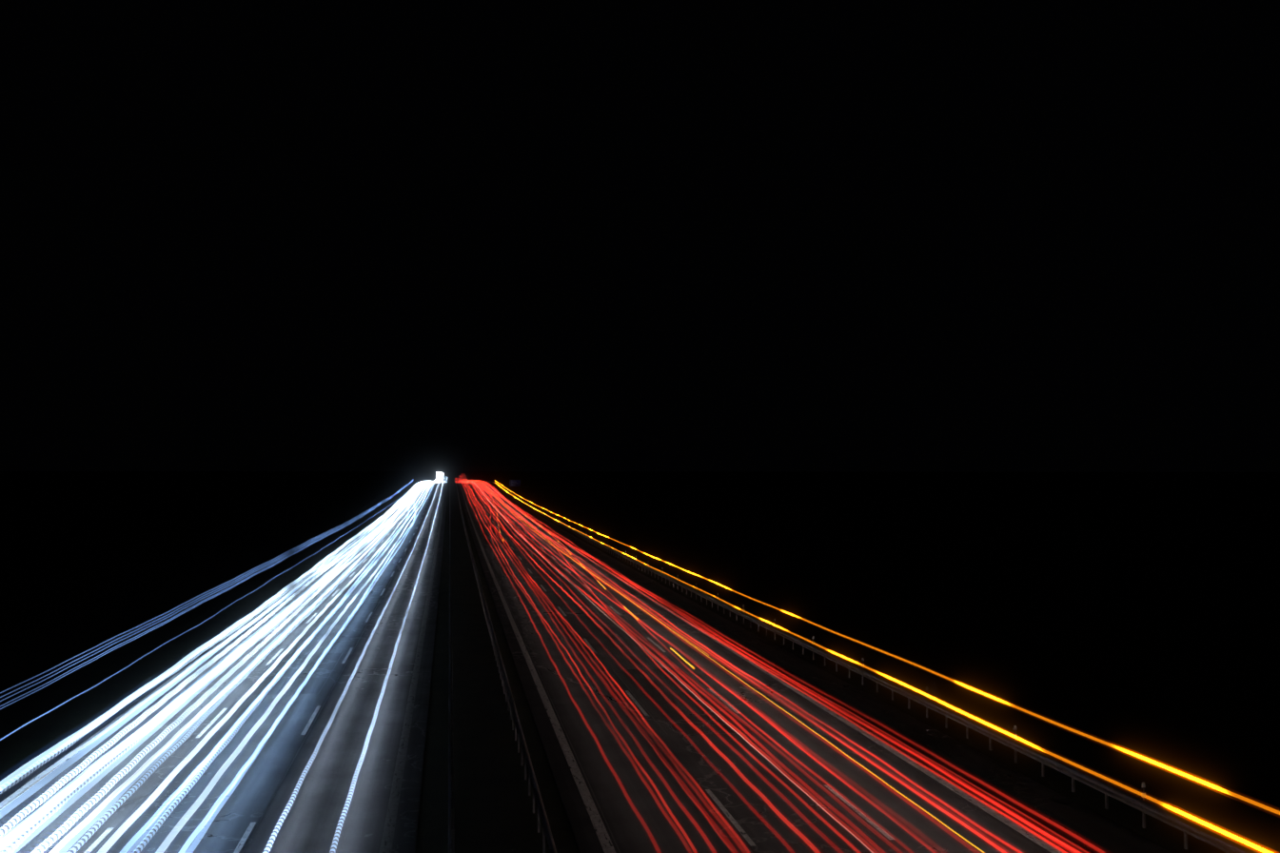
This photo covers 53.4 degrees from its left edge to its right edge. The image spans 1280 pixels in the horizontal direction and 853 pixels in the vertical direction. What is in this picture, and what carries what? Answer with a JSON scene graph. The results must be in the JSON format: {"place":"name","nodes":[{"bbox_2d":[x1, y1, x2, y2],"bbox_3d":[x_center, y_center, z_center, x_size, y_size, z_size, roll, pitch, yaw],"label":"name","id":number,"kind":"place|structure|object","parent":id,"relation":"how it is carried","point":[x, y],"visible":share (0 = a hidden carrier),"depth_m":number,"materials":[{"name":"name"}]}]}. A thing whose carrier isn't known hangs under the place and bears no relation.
{"place":"outdoors","nodes":[
{"label":"outdoors","id":0,"kind":"place"},
{"bbox_2d":[0,471,1279,852],"bbox_3d":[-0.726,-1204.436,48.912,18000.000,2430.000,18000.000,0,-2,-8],"label":"ground","id":1,"kind":"structure","parent":0,"point":[1121,631],"depth_m":99.88,"materials":[{"name":"black plant"}]},
{"bbox_2d":[0,471,449,852],"bbox_3d":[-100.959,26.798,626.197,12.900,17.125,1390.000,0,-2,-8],"label":"road","id":2,"kind":"structure","parent":1,"relation":"on","point":[215,789],"depth_m":45.47,"materials":[{"name":"grey asphalt"}]},
{"bbox_2d":[452,476,557,852],"bbox_3d":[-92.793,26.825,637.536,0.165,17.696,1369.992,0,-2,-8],"label":"median guardrail","id":3,"kind":"object","parent":1,"relation":"on","point":[546,830],"visible":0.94,"depth_m":46.20,"materials":[{"name":"metal"}]},
{"bbox_2d":[509,479,520,486],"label":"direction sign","id":4,"kind":"object","parent":1,"relation":"on","point":[514,482],"visible":0.94,"depth_m":425.80,"materials":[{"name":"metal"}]},
{"bbox_2d":[0,482,1048,852],"bbox_3d":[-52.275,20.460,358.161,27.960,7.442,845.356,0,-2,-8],"label":"road joints and patches","id":5,"kind":"object","parent":1,"relation":"on","point":[678,701],"visible":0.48,"depth_m":60.38,"materials":[{"name":"grey asphalt"}]},
{"bbox_2d":[0,471,1063,852],"bbox_3d":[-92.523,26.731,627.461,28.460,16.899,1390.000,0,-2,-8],"label":"road markings","id":6,"kind":"structure","parent":1,"relation":"on","point":[573,766],"depth_m":47.13,"materials":[{"name":"paint"}]},
{"bbox_2d":[452,471,1171,852],"bbox_3d":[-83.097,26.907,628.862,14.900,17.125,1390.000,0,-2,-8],"label":"road","id":7,"kind":"structure","parent":1,"relation":"on","point":[651,797],"depth_m":44.42,"materials":[{"name":"asphalt"}]},
{"bbox_2d":[469,475,1254,852],"bbox_3d":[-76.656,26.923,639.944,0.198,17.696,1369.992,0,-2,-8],"label":"guardrail","id":8,"kind":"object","parent":1,"relation":"on","point":[1173,820],"visible":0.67,"depth_m":44.14,"materials":[{"name":"metal"}]},
{"bbox_2d":[0,0,1279,472],"label":"sky","id":9,"kind":"structure","parent":0,"point":[236,235],"materials":[{"name":"black"}]}
]}

